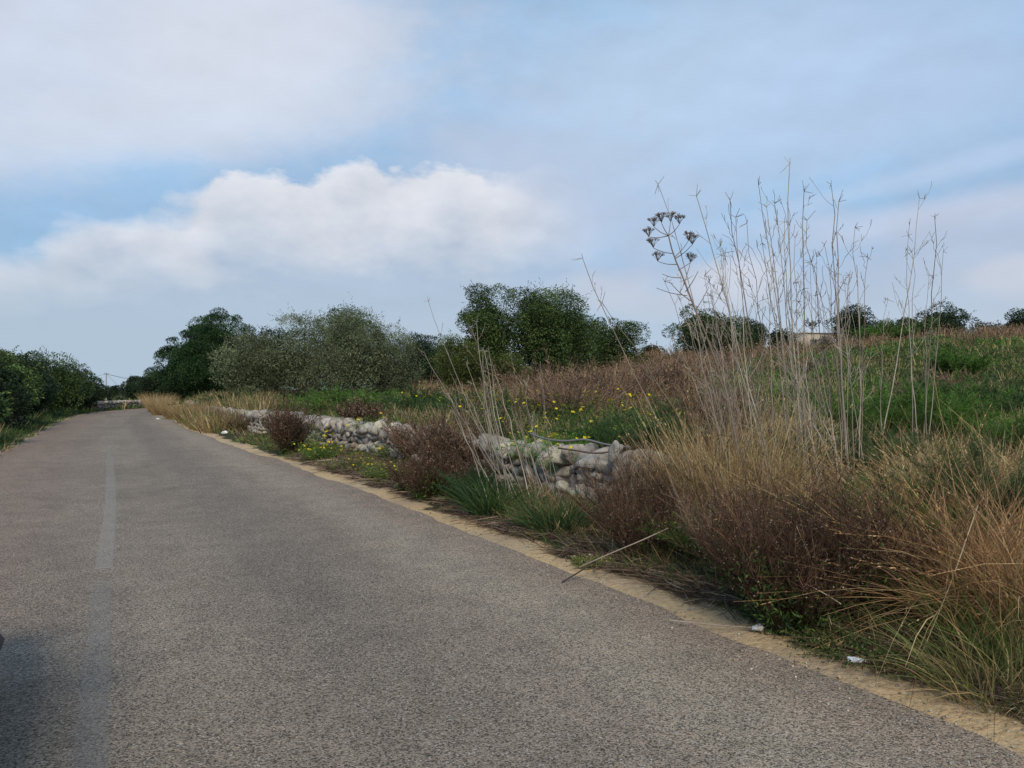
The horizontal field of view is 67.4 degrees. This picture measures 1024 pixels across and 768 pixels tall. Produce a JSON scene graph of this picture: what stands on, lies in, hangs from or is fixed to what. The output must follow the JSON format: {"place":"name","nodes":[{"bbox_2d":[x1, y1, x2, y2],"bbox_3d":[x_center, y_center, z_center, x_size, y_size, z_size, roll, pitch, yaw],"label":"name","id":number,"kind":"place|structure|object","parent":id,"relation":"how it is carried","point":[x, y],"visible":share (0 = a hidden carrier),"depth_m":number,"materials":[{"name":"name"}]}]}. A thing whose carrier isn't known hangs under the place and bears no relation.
{"place":"outdoors","nodes":[
{"label":"outdoors","id":0,"kind":"place"},
{"bbox_2d":[0,408,1023,767],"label":"road","id":1,"kind":"structure","parent":0,"point":[230,606],"depth_m":4.39,"materials":[{"name":"grey asphalt"}]},
{"bbox_2d":[0,349,1023,756],"bbox_3d":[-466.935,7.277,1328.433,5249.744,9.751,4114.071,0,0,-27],"label":"ground","id":2,"kind":"structure","parent":0,"point":[886,689],"depth_m":4.95,"materials":[{"name":"beige soil"}]},
{"bbox_2d":[0,362,33,431],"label":"hedge tree","id":3,"kind":"object","parent":2,"relation":"on","point":[18,392],"visible":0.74,"depth_m":26.01,"materials":[{"name":"green plant"}]},
{"bbox_2d":[0,349,45,416],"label":"hedge bush","id":4,"kind":"object","parent":2,"relation":"on","point":[29,377],"visible":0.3,"depth_m":30.23,"materials":[{"name":"green plant"}]},
{"bbox_2d":[7,350,63,413],"bbox_3d":[-25.162,-0.044,38.788,4.222,3.717,5.750,0,0,-27],"label":"hedge tree","id":5,"kind":"object","parent":2,"relation":"on","point":[48,386],"visible":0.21,"depth_m":39.07,"materials":[{"name":"green plant"}]},
{"bbox_2d":[15,346,96,410],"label":"hedge tree","id":6,"kind":"object","parent":2,"relation":"on","point":[64,379],"visible":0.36,"depth_m":44.46,"materials":[{"name":"green plant"}]},
{"bbox_2d":[56,367,99,408],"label":"hedge tree","id":7,"kind":"object","parent":2,"relation":"on","point":[92,397],"visible":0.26,"depth_m":50.31,"materials":[{"name":"green plant"}]},
{"bbox_2d":[130,365,166,397],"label":"carob tree","id":8,"kind":"object","parent":2,"relation":"on","point":[149,385],"visible":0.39,"depth_m":78.69,"materials":[{"name":"green plant"}]},
{"bbox_2d":[150,324,235,403],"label":"pine tree","id":9,"kind":"object","parent":2,"relation":"on","point":[185,372],"visible":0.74,"depth_m":58.09,"materials":[{"name":"green plant"}]},
{"bbox_2d":[185,307,257,393],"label":"pine tree","id":10,"kind":"object","parent":2,"relation":"on","point":[220,325],"visible":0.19,"depth_m":60.97,"materials":[{"name":"green plant"}]},
{"bbox_2d":[168,389,285,406],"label":"fennel mound","id":11,"kind":"object","parent":2,"relation":"on","point":[214,396],"visible":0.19,"depth_m":33.47,"materials":[{"name":"green plant"}]},
{"bbox_2d":[206,326,295,399],"bbox_3d":[-13.710,-0.895,40.157,4.862,4.374,5.334,0,0,-27],"label":"olive tree","id":12,"kind":"object","parent":2,"relation":"on","point":[249,372],"visible":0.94,"depth_m":39.23,"materials":[{"name":"green plant"}]},
{"bbox_2d":[256,386,335,455],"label":"dry shrub","id":13,"kind":"object","parent":2,"relation":"on","point":[284,433],"visible":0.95,"depth_m":17.14,"materials":[{"name":"brown plant"}]},
{"bbox_2d":[250,306,347,398],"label":"olive tree","id":14,"kind":"object","parent":2,"relation":"on","point":[296,360],"visible":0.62,"depth_m":40.35,"materials":[{"name":"green plant"}]},
{"bbox_2d":[293,439,346,459],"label":"flowering herb","id":15,"kind":"object","parent":2,"relation":"on","point":[318,449],"visible":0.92,"depth_m":15.51,"materials":[{"name":"green plant"}]},
{"bbox_2d":[274,382,400,413],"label":"fennel mound","id":16,"kind":"object","parent":2,"relation":"on","point":[337,397],"visible":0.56,"depth_m":23.77,"materials":[{"name":"green plant"}]},
{"bbox_2d":[309,452,387,470],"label":"flowering herb","id":17,"kind":"object","parent":2,"relation":"on","point":[356,462],"visible":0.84,"depth_m":13.80,"materials":[{"name":"green plant"}]},
{"bbox_2d":[292,292,406,396],"bbox_3d":[-8.387,-1.724,39.884,5.051,6.082,5.785,0,0,26],"label":"olive tree","id":18,"kind":"object","parent":2,"relation":"on","point":[362,373],"visible":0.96,"depth_m":39.31,"materials":[{"name":"green plant"}]},
{"bbox_2d":[314,303,386,386],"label":"carob tree","id":19,"kind":"object","parent":2,"relation":"on","point":[354,313],"visible":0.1,"depth_m":53.52,"materials":[{"name":"green plant"}]},
{"bbox_2d":[327,391,393,421],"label":"brown shrub","id":20,"kind":"object","parent":2,"relation":"on","point":[354,412],"visible":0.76,"depth_m":18.35,"materials":[{"name":"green plant"}]},
{"bbox_2d":[355,461,406,481],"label":"flowering herb","id":21,"kind":"object","parent":2,"relation":"on","point":[380,472],"visible":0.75,"depth_m":12.30,"materials":[{"name":"green plant"}]},
{"bbox_2d":[353,319,428,393],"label":"olive tree","id":22,"kind":"object","parent":2,"relation":"on","point":[402,358],"visible":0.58,"depth_m":41.39,"materials":[{"name":"green plant"}]},
{"bbox_2d":[378,445,443,491],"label":"dry shrub","id":23,"kind":"object","parent":2,"relation":"on","point":[398,481],"visible":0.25,"depth_m":10.87,"materials":[{"name":"brown plant"}]},
{"bbox_2d":[371,407,454,459],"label":"brown shrub","id":24,"kind":"object","parent":2,"relation":"on","point":[401,448],"visible":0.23,"depth_m":14.30,"materials":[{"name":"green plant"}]},
{"bbox_2d":[392,332,447,385],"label":"carob tree","id":25,"kind":"object","parent":2,"relation":"on","point":[425,344],"visible":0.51,"depth_m":59.28,"materials":[{"name":"green plant"}]},
{"bbox_2d":[363,383,481,413],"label":"fennel mound","id":26,"kind":"object","parent":2,"relation":"on","point":[395,400],"visible":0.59,"depth_m":22.57,"materials":[{"name":"green plant"}]},
{"bbox_2d":[377,429,480,502],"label":"dry shrub","id":27,"kind":"object","parent":2,"relation":"on","point":[420,483],"visible":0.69,"depth_m":10.11,"materials":[{"name":"brown plant"}]},
{"bbox_2d":[187,400,693,515],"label":"stone wall","id":28,"kind":"structure","parent":2,"relation":"on","point":[360,438],"depth_m":10.92,"materials":[{"name":"grey stone"}]},
{"bbox_2d":[358,390,556,469],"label":"brown shrub","id":29,"kind":"object","parent":2,"relation":"on","point":[441,426],"visible":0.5,"depth_m":12.31,"materials":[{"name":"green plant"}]},
{"bbox_2d":[429,330,494,392],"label":"citrus tree","id":30,"kind":"object","parent":2,"relation":"on","point":[460,365],"visible":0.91,"depth_m":42.37,"materials":[{"name":"green plant"}]},
{"bbox_2d":[403,386,521,414],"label":"fennel mound","id":31,"kind":"object","parent":2,"relation":"on","point":[445,400],"visible":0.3,"depth_m":19.70,"materials":[{"name":"green plant"}]},
{"bbox_2d":[397,428,536,499],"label":"dry shrub","id":32,"kind":"object","parent":2,"relation":"on","point":[457,466],"visible":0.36,"depth_m":9.93,"materials":[{"name":"brown plant"}]},
{"bbox_2d":[420,404,529,471],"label":"brown shrub","id":33,"kind":"object","parent":2,"relation":"on","point":[466,451],"visible":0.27,"depth_m":11.94,"materials":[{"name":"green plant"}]},
{"bbox_2d":[434,463,523,502],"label":"grass tuft","id":34,"kind":"object","parent":2,"relation":"on","point":[484,479],"visible":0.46,"depth_m":9.30,"materials":[{"name":"plant"}]},
{"bbox_2d":[451,281,520,382],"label":"carob tree","id":35,"kind":"object","parent":2,"relation":"on","point":[490,316],"visible":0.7,"depth_m":44.39,"materials":[{"name":"green plant"}]},
{"bbox_2d":[418,297,560,505],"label":"dry stalks","id":36,"kind":"object","parent":2,"relation":"on","point":[484,383],"visible":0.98,"depth_m":9.38,"materials":[{"name":"plant"}]},
{"bbox_2d":[424,386,556,421],"bbox_3d":[-0.061,0.512,17.029,4.056,1.012,3.362,0,0,-20],"label":"fennel mound","id":37,"kind":"object","parent":2,"relation":"on","point":[507,404],"visible":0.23,"depth_m":16.88,"materials":[{"name":"green plant"}]},
{"bbox_2d":[432,464,568,516],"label":"grass tuft","id":38,"kind":"object","parent":2,"relation":"on","point":[475,504],"visible":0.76,"depth_m":8.81,"materials":[{"name":"plant"}]},
{"bbox_2d":[448,400,564,442],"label":"flowering herb","id":39,"kind":"object","parent":2,"relation":"on","point":[509,430],"visible":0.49,"depth_m":11.95,"materials":[{"name":"green plant"}]},
{"bbox_2d":[485,349,533,387],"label":"citrus tree","id":40,"kind":"object","parent":2,"relation":"on","point":[518,363],"visible":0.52,"depth_m":41.64,"materials":[{"name":"green plant"}]},
{"bbox_2d":[0,388,1023,701],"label":"verge straw","id":41,"kind":"object","parent":2,"relation":"on","point":[204,422],"visible":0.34,"depth_m":8.09,"materials":[{"name":"beige plant"}]},
{"bbox_2d":[485,481,591,528],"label":"grass tuft","id":42,"kind":"object","parent":2,"relation":"on","point":[523,511],"visible":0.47,"depth_m":8.04,"materials":[{"name":"plant"}]},
{"bbox_2d":[489,276,591,379],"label":"carob tree","id":43,"kind":"object","parent":2,"relation":"on","point":[550,329],"visible":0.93,"depth_m":45.08,"materials":[{"name":"green plant"}]},
{"bbox_2d":[486,480,611,535],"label":"grass tuft","id":44,"kind":"object","parent":2,"relation":"on","point":[539,523],"visible":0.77,"depth_m":7.78,"materials":[{"name":"plant"}]},
{"bbox_2d":[484,344,624,394],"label":"brown shrub","id":45,"kind":"object","parent":2,"relation":"on","point":[529,376],"visible":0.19,"depth_m":22.75,"materials":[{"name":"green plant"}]},
{"bbox_2d":[495,433,629,474],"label":"flowering herb","id":46,"kind":"object","parent":2,"relation":"on","point":[543,449],"visible":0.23,"depth_m":9.95,"materials":[{"name":"green plant"}]},
{"bbox_2d":[506,362,643,421],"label":"brown shrub","id":47,"kind":"object","parent":2,"relation":"on","point":[548,397],"visible":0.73,"depth_m":15.73,"materials":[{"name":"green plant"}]},
{"bbox_2d":[559,299,606,376],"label":"carob tree","id":48,"kind":"object","parent":2,"relation":"on","point":[592,326],"visible":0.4,"depth_m":47.52,"materials":[{"name":"green plant"}]},
{"bbox_2d":[544,409,653,447],"bbox_3d":[1.320,0.679,10.558,1.789,0.721,1.886,0,0,4],"label":"fennel mound","id":49,"kind":"object","parent":2,"relation":"on","point":[623,419],"visible":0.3,"depth_m":10.59,"materials":[{"name":"green plant"}]},
{"bbox_2d":[538,390,673,429],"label":"flowering herb","id":50,"kind":"object","parent":2,"relation":"on","point":[581,413],"visible":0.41,"depth_m":13.47,"materials":[{"name":"green plant"}]},
{"bbox_2d":[197,330,1023,500],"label":"dry grass","id":51,"kind":"structure","parent":2,"relation":"on","point":[834,423],"depth_m":13.93,"materials":[{"name":"plant"}]},
{"bbox_2d":[198,330,1023,505],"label":"green weeds","id":52,"kind":"object","parent":2,"relation":"on","point":[903,361],"visible":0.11,"depth_m":26.74,"materials":[{"name":"green plant"}]},
{"bbox_2d":[548,353,680,408],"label":"brown shrub","id":53,"kind":"object","parent":2,"relation":"on","point":[586,375],"visible":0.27,"depth_m":18.70,"materials":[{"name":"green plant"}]},
{"bbox_2d":[581,317,650,370],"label":"carob tree","id":54,"kind":"object","parent":2,"relation":"on","point":[608,342],"visible":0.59,"depth_m":50.99,"materials":[{"name":"green plant"}]},
{"bbox_2d":[223,321,1023,451],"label":"brown scrub","id":55,"kind":"object","parent":2,"relation":"on","point":[1008,331],"visible":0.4,"depth_m":39.28,"materials":[{"name":"brown plant"}]},
{"bbox_2d":[560,427,692,531],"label":"dry shrub","id":56,"kind":"object","parent":2,"relation":"on","point":[629,487],"visible":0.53,"depth_m":7.34,"materials":[{"name":"brown plant"}]},
{"bbox_2d":[543,444,723,559],"bbox_3d":[1.088,1.051,6.550,1.335,1.120,1.311,0,0,-39],"label":"dry shrub","id":57,"kind":"object","parent":2,"relation":"on","point":[626,533],"visible":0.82,"depth_m":6.51,"materials":[{"name":"brown plant"}]},
{"bbox_2d":[570,256,701,467],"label":"dry stalks","id":58,"kind":"object","parent":2,"relation":"on","point":[633,363],"visible":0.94,"depth_m":7.25,"materials":[{"name":"plant"}]},
{"bbox_2d":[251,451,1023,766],"bbox_3d":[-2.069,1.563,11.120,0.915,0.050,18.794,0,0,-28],"label":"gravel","id":59,"kind":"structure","parent":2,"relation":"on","point":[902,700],"depth_m":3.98,"materials":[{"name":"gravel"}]},
{"bbox_2d":[573,406,714,453],"bbox_3d":[1.632,0.644,9.582,1.749,0.790,1.769,0,0,5],"label":"fennel mound","id":60,"kind":"object","parent":2,"relation":"on","point":[635,426],"visible":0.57,"depth_m":9.36,"materials":[{"name":"green plant"}]},
{"bbox_2d":[279,449,1023,730],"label":"dead stems","id":61,"kind":"object","parent":2,"relation":"on","point":[713,591],"visible":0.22,"depth_m":5.98,"materials":[{"name":"plant"}]},
{"bbox_2d":[612,342,719,408],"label":"brown shrub","id":62,"kind":"object","parent":2,"relation":"on","point":[668,371],"visible":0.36,"depth_m":20.42,"materials":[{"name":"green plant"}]},
{"bbox_2d":[634,506,719,557],"bbox_3d":[1.581,1.223,6.272,1.036,0.530,0.958,0,0,39],"label":"fennel mound","id":63,"kind":"object","parent":2,"relation":"on","point":[668,538],"visible":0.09,"depth_m":6.19,"materials":[{"name":"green plant"}]},
{"bbox_2d":[604,390,766,441],"bbox_3d":[2.397,0.528,10.819,1.944,0.954,2.417,0,0,-27],"label":"fennel mound","id":64,"kind":"object","parent":2,"relation":"on","point":[668,410],"visible":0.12,"depth_m":10.81,"materials":[{"name":"green plant"}]},
{"bbox_2d":[640,499,739,561],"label":"shrub","id":65,"kind":"object","parent":2,"relation":"on","point":[678,535],"visible":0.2,"depth_m":6.29,"materials":[{"name":"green plant"}]},
{"bbox_2d":[642,211,738,480],"bbox_3d":[1.673,-0.121,6.997,0.942,2.959,0.349,0,0,1],"label":"umbel stalk","id":66,"kind":"object","parent":2,"relation":"on","point":[689,237],"visible":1,"depth_m":7.00,"materials":[{"name":"plant"}]},
{"bbox_2d":[609,418,771,512],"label":"dry shrub","id":67,"kind":"object","parent":2,"relation":"on","point":[663,461],"visible":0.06,"depth_m":7.60,"materials":[{"name":"brown plant"}]},
{"bbox_2d":[655,178,731,465],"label":"dry stalks","id":68,"kind":"object","parent":2,"relation":"on","point":[692,335],"visible":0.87,"depth_m":7.14,"materials":[{"name":"plant"}]},
{"bbox_2d":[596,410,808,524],"bbox_3d":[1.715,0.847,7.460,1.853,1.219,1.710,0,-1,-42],"label":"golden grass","id":69,"kind":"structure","parent":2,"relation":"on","point":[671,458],"depth_m":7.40,"materials":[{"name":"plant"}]},
{"bbox_2d":[661,303,757,358],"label":"carob tree","id":70,"kind":"object","parent":2,"relation":"on","point":[686,331],"visible":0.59,"depth_m":54.99,"materials":[{"name":"green plant"}]},
{"bbox_2d":[641,343,790,450],"bbox_3d":[2.707,0.256,10.046,1.892,1.867,1.693,0,-1,43],"label":"brown shrub","id":71,"kind":"object","parent":2,"relation":"on","point":[694,403],"visible":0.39,"depth_m":9.88,"materials":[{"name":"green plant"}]},
{"bbox_2d":[684,184,778,485],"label":"dry stalks","id":72,"kind":"object","parent":2,"relation":"on","point":[737,345],"visible":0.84,"depth_m":7.01,"materials":[{"name":"plant"}]},
{"bbox_2d":[606,373,869,542],"bbox_3d":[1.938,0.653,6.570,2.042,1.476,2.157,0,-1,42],"label":"golden grass","id":73,"kind":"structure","parent":2,"relation":"on","point":[728,450],"depth_m":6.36,"materials":[{"name":"plant"}]},
{"bbox_2d":[656,451,826,585],"bbox_3d":[1.659,1.051,5.645,1.161,1.218,1.043,0,0,-8],"label":"dry shrub","id":74,"kind":"object","parent":2,"relation":"on","point":[695,526],"visible":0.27,"depth_m":5.67,"materials":[{"name":"brown plant"}]},
{"bbox_2d":[667,250,874,515],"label":"dry stalks","id":75,"kind":"object","parent":2,"relation":"on","point":[803,409],"visible":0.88,"depth_m":6.87,"materials":[{"name":"beige plant"}]},
{"bbox_2d":[722,157,827,487],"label":"dry stalks","id":76,"kind":"object","parent":2,"relation":"on","point":[777,305],"visible":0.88,"depth_m":7.11,"materials":[{"name":"plant"}]},
{"bbox_2d":[643,435,927,640],"bbox_3d":[1.614,0.978,4.728,1.930,1.458,1.571,0,-1,-44],"label":"dry shrub","id":77,"kind":"object","parent":2,"relation":"on","point":[764,571],"visible":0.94,"depth_m":4.55,"materials":[{"name":"brown plant"}]},
{"bbox_2d":[729,425,901,482],"bbox_3d":[2.938,0.711,7.501,1.668,0.676,1.593,0,0,16],"label":"fennel mound","id":78,"kind":"object","parent":2,"relation":"on","point":[845,456],"visible":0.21,"depth_m":7.12,"materials":[{"name":"green plant"}]},
{"bbox_2d":[796,180,874,488],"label":"dry stalks","id":79,"kind":"object","parent":2,"relation":"on","point":[824,340],"visible":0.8,"depth_m":7.06,"materials":[{"name":"beige plant"}]},
{"bbox_2d":[777,620,926,671],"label":"leafy weed","id":80,"kind":"object","parent":2,"relation":"on","point":[832,653],"visible":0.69,"depth_m":4.32,"materials":[{"name":"green plant"}]},
{"bbox_2d":[825,301,886,341],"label":"carob tree","id":81,"kind":"object","parent":2,"relation":"on","point":[855,318],"visible":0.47,"depth_m":85.23,"materials":[{"name":"green plant"}]},
{"bbox_2d":[690,364,1023,666],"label":"straw tussock","id":82,"kind":"object","parent":2,"relation":"on","point":[992,537],"visible":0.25,"depth_m":4.56,"materials":[{"name":"brown plant"}]},
{"bbox_2d":[692,367,1023,697],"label":"straw tussock","id":83,"kind":"object","parent":2,"relation":"on","point":[1013,568],"visible":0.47,"depth_m":4.44,"materials":[{"name":"brown plant"}]},
{"bbox_2d":[800,415,933,473],"bbox_3d":[3.616,0.661,7.870,1.560,0.694,1.434,0,0,-21],"label":"fennel mound","id":84,"kind":"object","parent":2,"relation":"on","point":[865,435],"visible":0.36,"depth_m":7.62,"materials":[{"name":"green plant"}]},
{"bbox_2d":[735,400,1023,700],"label":"straw tussock","id":85,"kind":"object","parent":2,"relation":"on","point":[969,600],"visible":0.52,"depth_m":4.32,"materials":[{"name":"brown plant"}]},
{"bbox_2d":[844,319,918,341],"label":"fennel mound","id":86,"kind":"object","parent":2,"relation":"on","point":[875,331],"visible":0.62,"depth_m":59.16,"materials":[{"name":"green plant"}]},
{"bbox_2d":[763,452,1016,625],"bbox_3d":[2.216,1.037,4.662,1.484,1.226,1.747,0,0,-2],"label":"dry shrub","id":87,"kind":"object","parent":2,"relation":"on","point":[878,569],"visible":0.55,"depth_m":4.52,"materials":[{"name":"brown plant"}]},
{"bbox_2d":[762,419,1020,538],"bbox_3d":[3.045,0.823,6.080,3.054,1.192,2.746,0,0,5],"label":"straw tussock","id":88,"kind":"object","parent":2,"relation":"on","point":[882,475],"visible":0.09,"depth_m":5.95,"materials":[{"name":"plant"}]},
{"bbox_2d":[805,377,1001,439],"bbox_3d":[5.077,0.378,10.278,2.262,0.993,2.338,0,-1,41],"label":"fennel mound","id":89,"kind":"object","parent":2,"relation":"on","point":[872,408],"visible":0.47,"depth_m":10.19,"materials":[{"name":"green plant"}]},
{"bbox_2d":[813,463,996,549],"bbox_3d":[2.735,0.948,5.236,1.143,0.811,1.379,0,0,-33],"label":"dry shrub","id":90,"kind":"object","parent":2,"relation":"on","point":[924,507],"visible":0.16,"depth_m":5.18,"materials":[{"name":"brown plant"}]},
{"bbox_2d":[868,181,947,456],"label":"dry stalks","id":91,"kind":"object","parent":2,"relation":"on","point":[904,311],"visible":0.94,"depth_m":8.33,"materials":[{"name":"plant"}]},
{"bbox_2d":[800,395,1023,501],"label":"straw tussock","id":92,"kind":"object","parent":2,"relation":"on","point":[992,459],"visible":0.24,"depth_m":6.39,"materials":[{"name":"plant"}]},
{"bbox_2d":[840,637,983,690],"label":"leafy weed","id":93,"kind":"object","parent":2,"relation":"on","point":[863,656],"visible":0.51,"depth_m":4.00,"materials":[{"name":"green plant"}]},
{"bbox_2d":[890,317,941,338],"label":"carob tree","id":94,"kind":"object","parent":2,"relation":"on","point":[921,326],"visible":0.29,"depth_m":83.15,"materials":[{"name":"green plant"}]},
{"bbox_2d":[823,560,1023,756],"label":"grass tuft","id":95,"kind":"object","parent":2,"relation":"on","point":[942,674],"visible":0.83,"depth_m":3.75,"materials":[{"name":"plant"}]},
{"bbox_2d":[845,418,1023,542],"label":"fennel mound","id":96,"kind":"object","parent":2,"relation":"on","point":[973,467],"visible":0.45,"depth_m":5.23,"materials":[{"name":"green plant"}]},
{"bbox_2d":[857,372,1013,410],"bbox_3d":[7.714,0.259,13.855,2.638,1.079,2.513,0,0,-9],"label":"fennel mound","id":97,"kind":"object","parent":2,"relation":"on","point":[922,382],"visible":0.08,"depth_m":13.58,"materials":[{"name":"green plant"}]},
{"bbox_2d":[880,356,1000,398],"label":"brown shrub","id":98,"kind":"object","parent":2,"relation":"on","point":[943,378],"visible":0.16,"depth_m":16.89,"materials":[{"name":"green plant"}]},
{"bbox_2d":[863,365,1023,448],"bbox_3d":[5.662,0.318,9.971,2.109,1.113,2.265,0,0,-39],"label":"fennel mound","id":99,"kind":"object","parent":2,"relation":"on","point":[957,406],"visible":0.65,"depth_m":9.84,"materials":[{"name":"green plant"}]},
{"bbox_2d":[907,301,982,334],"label":"carob tree","id":100,"kind":"object","parent":2,"relation":"on","point":[951,318],"visible":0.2,"depth_m":88.62,"materials":[{"name":"green plant"}]},
{"bbox_2d":[868,545,1023,676],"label":"grass tuft","id":101,"kind":"object","parent":2,"relation":"on","point":[976,627],"visible":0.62,"depth_m":4.00,"materials":[{"name":"plant"}]},
{"bbox_2d":[913,344,1014,379],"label":"fennel mound","id":102,"kind":"object","parent":2,"relation":"on","point":[948,359],"visible":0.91,"depth_m":23.60,"materials":[{"name":"green plant"}]},
{"bbox_2d":[939,394,1023,460],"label":"fennel mound","id":103,"kind":"object","parent":2,"relation":"on","point":[999,432],"visible":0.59,"depth_m":8.08,"materials":[{"name":"green plant"}]},
{"bbox_2d":[0,397,1023,723],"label":"verge grass","id":104,"kind":"structure","parent":0,"point":[6,439],"depth_m":7.72,"materials":[{"name":"green plant"}]},
{"bbox_2d":[0,0,1023,389],"label":"sky","id":105,"kind":"structure","parent":0,"point":[164,164],"materials":[{"name":"blue"}]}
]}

